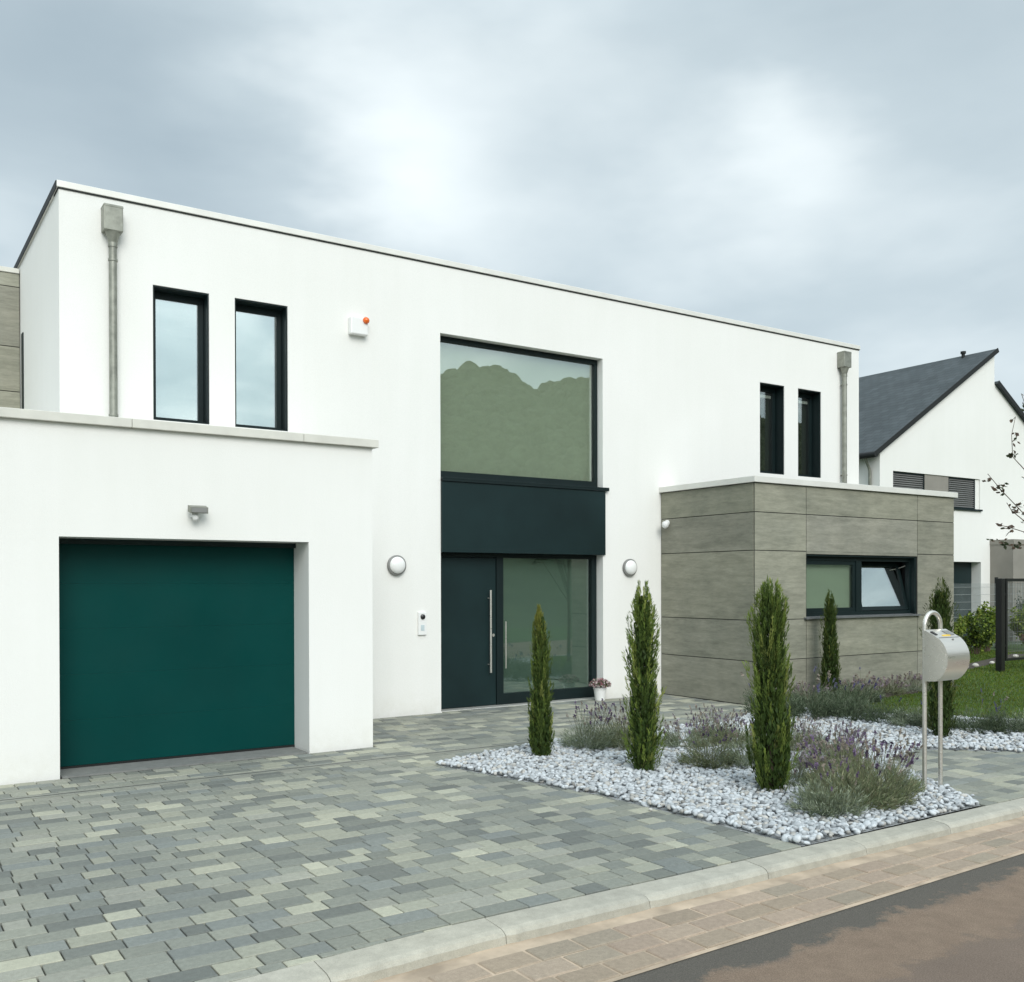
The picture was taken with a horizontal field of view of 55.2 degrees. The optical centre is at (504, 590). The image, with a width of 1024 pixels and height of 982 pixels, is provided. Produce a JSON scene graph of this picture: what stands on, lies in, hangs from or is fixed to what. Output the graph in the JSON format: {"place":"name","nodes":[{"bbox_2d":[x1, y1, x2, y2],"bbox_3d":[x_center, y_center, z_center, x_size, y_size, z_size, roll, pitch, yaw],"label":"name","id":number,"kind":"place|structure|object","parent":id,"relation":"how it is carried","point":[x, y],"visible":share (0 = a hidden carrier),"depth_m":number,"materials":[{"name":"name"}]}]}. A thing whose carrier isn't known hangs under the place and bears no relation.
{"place":"outdoors","nodes":[
{"label":"outdoors","id":0,"kind":"place"},
{"bbox_2d":[1,750,1018,981],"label":"driveway bedding","id":1,"kind":"object","parent":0,"point":[738,830],"depth_m":7.57,"materials":[{"name":"grey sand"}]},
{"bbox_2d":[60,747,307,778],"bbox_3d":[-3.299,1.753,10.107,2.430,0.016,0.595,0,0,-33],"label":"garage threshold","id":2,"kind":"object","parent":1,"relation":"on","point":[154,764],"visible":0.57,"depth_m":9.94,"materials":[{"name":"concrete"}]},
{"bbox_2d":[0,694,1023,981],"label":"driveway","id":3,"kind":"structure","parent":0,"point":[236,878],"depth_m":6.67,"materials":[{"name":"concrete"}]},
{"bbox_2d":[0,736,591,802],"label":"drain channel","id":4,"kind":"object","parent":3,"relation":"on","point":[33,797],"visible":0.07,"depth_m":9.30,"materials":[{"name":"metal"}]},
{"bbox_2d":[589,678,610,700],"bbox_3d":[1.475,1.530,15.219,0.361,0.356,0.374,0,0,-33],"label":"flower pot","id":5,"kind":"object","parent":3,"relation":"on","point":[599,693],"visible":1,"depth_m":15.14,"materials":[{"name":"white ceramic"}]},
{"bbox_2d":[0,0,1023,411],"label":"sky","id":6,"kind":"structure","parent":0,"point":[847,171],"materials":[{"name":"grey"}]},
{"bbox_2d":[435,708,1023,845],"bbox_3d":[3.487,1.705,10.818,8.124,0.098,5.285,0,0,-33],"label":"white gravel","id":7,"kind":"structure","parent":0,"point":[588,770],"depth_m":8.86,"materials":[{"name":"white gravel"}]},
{"bbox_2d":[526,604,554,755],"bbox_3d":[0.360,0.950,10.132,0.312,1.643,0.300,0,0,-33],"label":"cypress","id":8,"kind":"object","parent":7,"relation":"on","point":[540,732],"visible":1,"depth_m":10.09,"materials":[{"name":"green plant"}]},
{"bbox_2d":[557,701,619,750],"bbox_3d":[0.907,1.479,10.687,0.740,0.546,0.723,0,0,14],"label":"lavender bush","id":9,"kind":"object","parent":7,"relation":"on","point":[574,740],"visible":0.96,"depth_m":10.56,"materials":[{"name":"green plant"}]},
{"bbox_2d":[589,698,662,749],"bbox_3d":[1.312,1.456,10.739,0.765,0.610,0.763,0,0,-33],"label":"lavender bush","id":10,"kind":"object","parent":7,"relation":"on","point":[618,731],"visible":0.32,"depth_m":10.62,"materials":[{"name":"green plant"}]},
{"bbox_2d":[604,709,659,739],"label":"lavender bush","id":11,"kind":"object","parent":7,"relation":"on","point":[618,720],"visible":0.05,"depth_m":11.16,"materials":[{"name":"green plant"}]},
{"bbox_2d":[620,580,667,770],"bbox_3d":[1.335,0.832,9.351,0.431,1.884,0.448,0,0,26],"label":"cypress","id":12,"kind":"object","parent":7,"relation":"on","point":[644,704],"visible":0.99,"depth_m":9.30,"materials":[{"name":"green plant"}]},
{"bbox_2d":[658,713,717,747],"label":"lavender bush","id":13,"kind":"object","parent":7,"relation":"on","point":[670,740],"visible":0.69,"depth_m":10.72,"materials":[{"name":"green plant"}]},
{"bbox_2d":[673,715,743,769],"bbox_3d":[1.988,1.499,9.598,0.657,0.524,0.655,0,0,29],"label":"lavender bush","id":14,"kind":"object","parent":7,"relation":"on","point":[704,759],"visible":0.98,"depth_m":9.53,"materials":[{"name":"green plant"}]},
{"bbox_2d":[685,703,743,737],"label":"lavender bush","id":15,"kind":"object","parent":7,"relation":"on","point":[711,722],"visible":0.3,"depth_m":11.40,"materials":[{"name":"green plant"}]},
{"bbox_2d":[706,708,755,746],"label":"lavender bush","id":16,"kind":"object","parent":7,"relation":"on","point":[741,738],"visible":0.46,"depth_m":10.79,"materials":[{"name":"green plant"}]},
{"bbox_2d":[711,714,756,767],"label":"lavender bush","id":17,"kind":"object","parent":7,"relation":"on","point":[740,761],"visible":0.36,"depth_m":9.60,"materials":[{"name":"green plant"}]},
{"bbox_2d":[742,575,799,791],"bbox_3d":[2.290,0.817,8.475,0.507,1.918,0.434,0,0,-15],"label":"cypress","id":18,"kind":"object","parent":7,"relation":"on","point":[771,758],"visible":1,"depth_m":8.37,"materials":[{"name":"green plant"}]},
{"bbox_2d":[739,672,809,714],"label":"lavender bush","id":19,"kind":"object","parent":7,"relation":"on","point":[794,700],"visible":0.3,"depth_m":13.40,"materials":[{"name":"green plant"}]},
{"bbox_2d":[766,715,814,750],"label":"lavender bush","id":20,"kind":"object","parent":7,"relation":"on","point":[792,743],"visible":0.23,"depth_m":10.53,"materials":[{"name":"green plant"}]},
{"bbox_2d":[782,734,817,768],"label":"lavender bush","id":21,"kind":"object","parent":7,"relation":"on","point":[806,752],"visible":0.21,"depth_m":9.49,"materials":[{"name":"green plant"}]},
{"bbox_2d":[784,750,824,786],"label":"lavender bush","id":22,"kind":"object","parent":7,"relation":"on","point":[791,779],"visible":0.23,"depth_m":8.74,"materials":[{"name":"green plant"}]},
{"bbox_2d":[790,717,830,743],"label":"lavender bush","id":23,"kind":"object","parent":7,"relation":"on","point":[800,723],"visible":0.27,"depth_m":10.89,"materials":[{"name":"green plant"}]},
{"bbox_2d":[784,669,844,719],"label":"lavender bush","id":24,"kind":"object","parent":7,"relation":"on","point":[815,708],"visible":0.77,"depth_m":12.91,"materials":[{"name":"green plant"}]},
{"bbox_2d":[783,754,871,820],"bbox_3d":[2.500,1.527,7.620,0.666,0.492,0.683,0,0,15],"label":"lavender bush","id":25,"kind":"object","parent":7,"relation":"on","point":[811,804],"visible":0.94,"depth_m":7.50,"materials":[{"name":"green plant"}]},
{"bbox_2d":[801,742,864,785],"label":"lavender bush","id":26,"kind":"object","parent":7,"relation":"on","point":[822,759],"visible":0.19,"depth_m":8.58,"materials":[{"name":"green plant"}]},
{"bbox_2d":[802,721,864,755],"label":"lavender bush","id":27,"kind":"object","parent":7,"relation":"on","point":[818,734],"visible":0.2,"depth_m":10.26,"materials":[{"name":"green plant"}]},
{"bbox_2d":[802,720,871,764],"bbox_3d":[3.311,1.525,9.644,0.632,0.449,0.624,0,0,-25],"label":"lavender bush","id":28,"kind":"object","parent":7,"relation":"on","point":[843,731],"visible":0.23,"depth_m":9.69,"materials":[{"name":"green plant"}]},
{"bbox_2d":[810,729,873,776],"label":"lavender bush","id":29,"kind":"object","parent":7,"relation":"on","point":[856,743],"visible":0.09,"depth_m":9.10,"materials":[{"name":"green plant"}]},
{"bbox_2d":[816,683,881,722],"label":"lavender bush","id":30,"kind":"object","parent":7,"relation":"on","point":[851,712],"visible":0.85,"depth_m":12.89,"materials":[{"name":"green plant"}]},
{"bbox_2d":[796,729,904,811],"bbox_3d":[2.744,1.455,7.859,0.801,0.641,0.804,0,0,7],"label":"lavender bush","id":31,"kind":"object","parent":7,"relation":"on","point":[879,804],"visible":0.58,"depth_m":7.75,"materials":[{"name":"green plant"}]},
{"bbox_2d":[824,724,925,806],"bbox_3d":[3.045,1.453,8.073,0.804,0.641,0.801,0,0,21],"label":"lavender bush","id":32,"kind":"object","parent":7,"relation":"on","point":[909,785],"visible":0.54,"depth_m":7.98,"materials":[{"name":"green plant"}]},
{"bbox_2d":[806,686,959,707],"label":"planting soil","id":33,"kind":"structure","parent":7,"relation":"on","point":[908,692],"depth_m":16.01,"materials":[{"name":"brown soil"}]},
{"bbox_2d":[786,666,836,704],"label":"lavender bush","id":34,"kind":"object","parent":33,"relation":"on","point":[828,672],"visible":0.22,"depth_m":13.97,"materials":[{"name":"green plant"}]},
{"bbox_2d":[790,681,832,699],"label":"lavender bush","id":35,"kind":"object","parent":33,"relation":"on","point":[803,689],"visible":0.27,"depth_m":14.63,"materials":[{"name":"green plant"}]},
{"bbox_2d":[818,588,841,693],"bbox_3d":[4.925,0.852,14.857,0.356,1.762,0.359,0,0,-3],"label":"cypress","id":36,"kind":"object","parent":33,"relation":"on","point":[830,657],"visible":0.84,"depth_m":14.83,"materials":[{"name":"green plant"}]},
{"bbox_2d":[806,683,863,713],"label":"lavender bush","id":37,"kind":"object","parent":33,"relation":"on","point":[840,693],"visible":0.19,"depth_m":13.46,"materials":[{"name":"green plant"}]},
{"bbox_2d":[811,677,871,705],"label":"lavender bush","id":38,"kind":"object","parent":33,"relation":"on","point":[855,697],"visible":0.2,"depth_m":14.17,"materials":[{"name":"green plant"}]},
{"bbox_2d":[838,678,865,690],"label":"lavender bush","id":39,"kind":"object","parent":33,"relation":"on","point":[847,685],"visible":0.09,"depth_m":15.30,"materials":[{"name":"plant"}]},
{"bbox_2d":[839,667,884,702],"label":"lavender bush","id":40,"kind":"object","parent":33,"relation":"on","point":[876,698],"visible":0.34,"depth_m":14.62,"materials":[{"name":"green plant"}]},
{"bbox_2d":[846,674,888,697],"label":"lavender bush","id":41,"kind":"object","parent":33,"relation":"on","point":[878,684],"visible":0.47,"depth_m":15.43,"materials":[{"name":"green plant"}]},
{"bbox_2d":[871,674,909,694],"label":"lavender bush","id":42,"kind":"object","parent":33,"relation":"on","point":[899,691],"visible":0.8,"depth_m":15.81,"materials":[{"name":"green plant"}]},
{"bbox_2d":[894,671,932,692],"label":"lavender bush","id":43,"kind":"object","parent":33,"relation":"on","point":[914,679],"visible":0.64,"depth_m":16.25,"materials":[{"name":"green plant"}]},
{"bbox_2d":[862,695,907,722],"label":"lavender bush","id":44,"kind":"object","parent":7,"relation":"on","point":[880,716],"visible":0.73,"depth_m":12.63,"materials":[{"name":"green plant"}]},
{"bbox_2d":[850,739,926,795],"bbox_3d":[3.259,1.516,8.373,0.638,0.482,0.654,0,0,36],"label":"lavender bush","id":45,"kind":"object","parent":7,"relation":"on","point":[906,758],"visible":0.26,"depth_m":8.34,"materials":[{"name":"green plant"}]},
{"bbox_2d":[884,701,932,726],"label":"lavender bush","id":46,"kind":"object","parent":7,"relation":"on","point":[900,721],"visible":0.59,"depth_m":12.25,"materials":[{"name":"green plant"}]},
{"bbox_2d":[905,699,961,728],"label":"lavender bush","id":47,"kind":"object","parent":7,"relation":"on","point":[909,722],"visible":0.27,"depth_m":12.16,"materials":[{"name":"green plant"}]},
{"bbox_2d":[919,577,961,736],"bbox_3d":[5.055,0.791,11.362,0.458,1.923,0.492,0,0,-33],"label":"cypress","id":48,"kind":"object","parent":7,"relation":"on","point":[940,603],"visible":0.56,"depth_m":11.32,"materials":[{"name":"green plant"}]},
{"bbox_2d":[922,610,969,789],"bbox_3d":[3.762,0.984,8.386,0.320,1.618,0.260,0,0,-33],"label":"mailbox","id":49,"kind":"object","parent":7,"relation":"on","point":[945,654],"visible":0.93,"depth_m":8.36,"materials":[{"name":"silver metal"}]},
{"bbox_2d":[949,688,1008,733],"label":"lavender bush","id":50,"kind":"object","parent":7,"relation":"on","point":[963,724],"visible":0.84,"depth_m":11.78,"materials":[{"name":"green plant"}]},
{"bbox_2d":[977,699,1023,734],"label":"lavender bush","id":51,"kind":"object","parent":7,"relation":"on","point":[1004,731],"visible":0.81,"depth_m":11.62,"materials":[{"name":"green plant"}]},
{"bbox_2d":[1007,709,1023,731],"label":"lavender bush","id":52,"kind":"object","parent":7,"relation":"on","point":[1014,715],"visible":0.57,"depth_m":11.74,"materials":[{"name":"green plant"}]},
{"bbox_2d":[614,853,1023,981],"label":"road","id":53,"kind":"structure","parent":0,"point":[967,926],"depth_m":5.11,"materials":[{"name":"asphalt"}]},
{"bbox_2d":[372,816,1023,981],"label":"gutter bed","id":54,"kind":"object","parent":53,"relation":"on","point":[425,972],"visible":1,"depth_m":5.54,"materials":[{"name":"beige concrete"}]},
{"bbox_2d":[233,798,1023,981],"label":"kerb","id":55,"kind":"structure","parent":54,"relation":"on","point":[391,958],"depth_m":5.54,"materials":[{"name":"concrete"}]},
{"bbox_2d":[412,823,1023,981],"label":"gutter","id":56,"kind":"object","parent":54,"relation":"on","point":[586,958],"visible":0.99,"depth_m":5.45,"materials":[{"name":"concrete"}]},
{"bbox_2d":[868,641,1023,718],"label":"lawn","id":57,"kind":"structure","parent":0,"point":[1013,646],"depth_m":15.85,"materials":[{"name":"plant"}]},
{"bbox_2d":[859,348,1023,640],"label":"gabled house","id":58,"kind":"structure","parent":57,"relation":"on","point":[945,425],"depth_m":30.61,"materials":[{"name":"white paint"}]},
{"bbox_2d":[893,471,923,489],"bbox_3d":[11.812,-2.973,28.786,1.567,0.940,0.065,0,0,-33],"label":"window","id":59,"kind":"structure","parent":58,"relation":"in","point":[897,473],"depth_m":28.80,"materials":[{"name":"metal"}]},
{"bbox_2d":[954,562,970,636],"bbox_3d":[13.841,0.362,30.452,2.140,2.460,0.067,0,0,-33],"label":"door","id":60,"kind":"structure","parent":58,"relation":"in","point":[962,570],"depth_m":30.77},
{"bbox_2d":[948,477,982,510],"bbox_3d":[14.192,-2.960,30.288,1.720,0.995,0.170,0,0,-33],"label":"window","id":61,"kind":"structure","parent":58,"relation":"in","point":[971,490],"depth_m":30.32,"materials":[{"name":"metal"}]},
{"bbox_2d":[954,614,969,636],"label":"garden shrub","id":62,"kind":"object","parent":57,"relation":"on","point":[961,624],"visible":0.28,"depth_m":24.09,"materials":[{"name":"green plant"}]},
{"bbox_2d":[962,611,994,653],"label":"garden shrub","id":63,"kind":"object","parent":57,"relation":"on","point":[978,636],"visible":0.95,"depth_m":24.72,"materials":[{"name":"green plant"}]},
{"bbox_2d":[965,601,995,651],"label":"garden shrub","id":64,"kind":"object","parent":57,"relation":"on","point":[989,613],"visible":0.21,"depth_m":25.69,"materials":[{"name":"green plant"}]},
{"bbox_2d":[954,577,1019,647],"bbox_3d":[13.255,0.654,26.904,11.170,2.020,0.070,0,0,-33],"label":"fence","id":65,"kind":"object","parent":57,"relation":"on","point":[977,594],"visible":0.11,"depth_m":26.60,"materials":[{"name":"grey metal"}]},
{"bbox_2d":[968,654,1023,669],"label":"soil strip","id":66,"kind":"object","parent":57,"relation":"on","point":[983,662],"visible":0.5,"depth_m":22.17,"materials":[{"name":"soil"}]},
{"bbox_2d":[982,394,1023,549],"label":"young tree","id":67,"kind":"object","parent":57,"relation":"on","point":[1009,455],"visible":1,"depth_m":12.84,"materials":[{"name":"brown plant"}]},
{"bbox_2d":[995,578,1023,671],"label":"metal gate","id":68,"kind":"structure","parent":57,"relation":"on","point":[1001,644],"depth_m":19.89,"materials":[{"name":"black metal"}]},
{"bbox_2d":[1008,603,1023,645],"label":"garden shrub","id":69,"kind":"object","parent":57,"relation":"on","point":[1013,625],"visible":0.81,"depth_m":26.45,"materials":[{"name":"green plant"}]},
{"bbox_2d":[1014,590,1023,615],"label":"garden shrub","id":70,"kind":"object","parent":57,"relation":"on","point":[1020,606],"visible":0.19,"depth_m":29.09,"materials":[{"name":"green plant"}]},
{"label":"ground","id":71,"kind":"structure","parent":0,"visible":0},
{"bbox_2d":[0,180,957,784],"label":"modern house","id":72,"kind":"structure","parent":71,"relation":"on","point":[494,458],"depth_m":13.34,"materials":[{"name":"white paint"}]},
{"bbox_2d":[21,332,23,408],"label":"window","id":73,"kind":"structure","parent":72,"relation":"in","point":[22,335],"depth_m":13.55,"materials":[{"name":"metal"}]},
{"bbox_2d":[59,538,295,768],"bbox_3d":[-3.364,0.616,10.195,2.570,2.269,0.090,0,0,-33],"label":"garage door","id":74,"kind":"structure","parent":72,"relation":"in","point":[168,649],"depth_m":10.16,"materials":[{"name":"green metal"}]},
{"bbox_2d":[153,285,208,423],"bbox_3d":[-4.007,-2.843,12.015,0.662,1.610,0.298,0,0,-33],"label":"window","id":75,"kind":"structure","parent":72,"relation":"in","point":[180,317],"depth_m":12.07,"materials":[{"name":"glass"}]},
{"bbox_2d":[188,505,207,520],"bbox_3d":[-3.073,-0.768,9.789,0.175,0.161,0.158,0,0,-33],"label":"security light","id":76,"kind":"object","parent":72,"relation":"attached to","point":[194,511],"visible":1,"depth_m":9.75,"materials":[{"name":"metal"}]},
{"bbox_2d":[235,298,286,430],"bbox_3d":[-3.172,-2.849,12.564,0.682,1.610,0.298,0,0,-33],"label":"window","id":77,"kind":"structure","parent":72,"relation":"in","point":[260,328],"depth_m":12.63,"materials":[{"name":"glass"}]},
{"bbox_2d":[348,316,369,336],"bbox_3d":[-1.945,-3.530,13.086,0.260,0.240,0.147,0,0,-33],"label":"siren box","id":78,"kind":"object","parent":72,"relation":"attached to","point":[357,326],"visible":1,"depth_m":13.06,"materials":[{"name":"white plastic"}]},
{"bbox_2d":[387,555,405,574],"bbox_3d":[-1.471,-0.343,13.433,0.276,0.276,0.109,0,0,-33],"label":"wall lamp","id":79,"kind":"object","parent":72,"relation":"attached to","point":[396,564],"visible":1,"depth_m":13.39,"materials":[{"name":"white glass"}]},
{"bbox_2d":[418,612,426,634],"bbox_3d":[-1.149,0.465,13.678,0.130,0.320,0.059,0,0,-33],"label":"intercom","id":80,"kind":"object","parent":72,"relation":"attached to","point":[422,623],"visible":1,"depth_m":13.67,"materials":[{"name":"white plastic"}]},
{"bbox_2d":[441,557,495,708],"bbox_3d":[-0.533,0.615,14.308,0.970,2.180,0.146,0,0,-33],"label":"door","id":81,"kind":"structure","parent":72,"relation":"in","point":[468,585],"depth_m":14.32,"materials":[{"name":"black metal"}]},
{"bbox_2d":[440,336,608,490],"bbox_3d":[0.303,-2.598,14.765,3.028,2.086,0.282,0,0,-33],"label":"window","id":82,"kind":"structure","parent":72,"relation":"in","point":[509,415],"depth_m":14.82,"materials":[{"name":"glass"}]},
{"bbox_2d":[623,559,636,575],"bbox_3d":[2.022,-0.364,15.729,0.276,0.276,0.109,0,0,-33],"label":"wall lamp","id":83,"kind":"object","parent":72,"relation":"attached to","point":[629,567],"visible":1,"depth_m":15.68,"materials":[{"name":"white glass"}]},
{"bbox_2d":[662,520,669,527],"bbox_3d":[2.609,-1.076,15.964,0.133,0.143,0.138,0,0,-33],"label":"motion sensor","id":84,"kind":"object","parent":72,"relation":"attached to","point":[665,523],"visible":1,"depth_m":15.91,"materials":[{"name":"white plastic"}]},
{"bbox_2d":[760,383,783,474],"bbox_3d":[4.713,-2.898,17.746,0.632,1.610,0.298,0,0,-33],"label":"window","id":85,"kind":"structure","parent":72,"relation":"in","point":[771,396],"depth_m":17.91,"materials":[{"name":"glass"}]},
{"bbox_2d":[798,389,819,477],"bbox_3d":[5.557,-2.903,18.301,0.632,1.610,0.298,0,0,-33],"label":"window","id":86,"kind":"structure","parent":72,"relation":"in","point":[808,401],"depth_m":18.47,"materials":[{"name":"glass"}]},
{"bbox_2d":[804,554,920,618],"bbox_3d":[5.766,-0.033,16.134,3.152,1.470,0.610,0,0,-33],"label":"window","id":87,"kind":"structure","parent":72,"relation":"in","point":[861,586],"depth_m":15.96,"materials":[{"name":"glass"}]}
]}

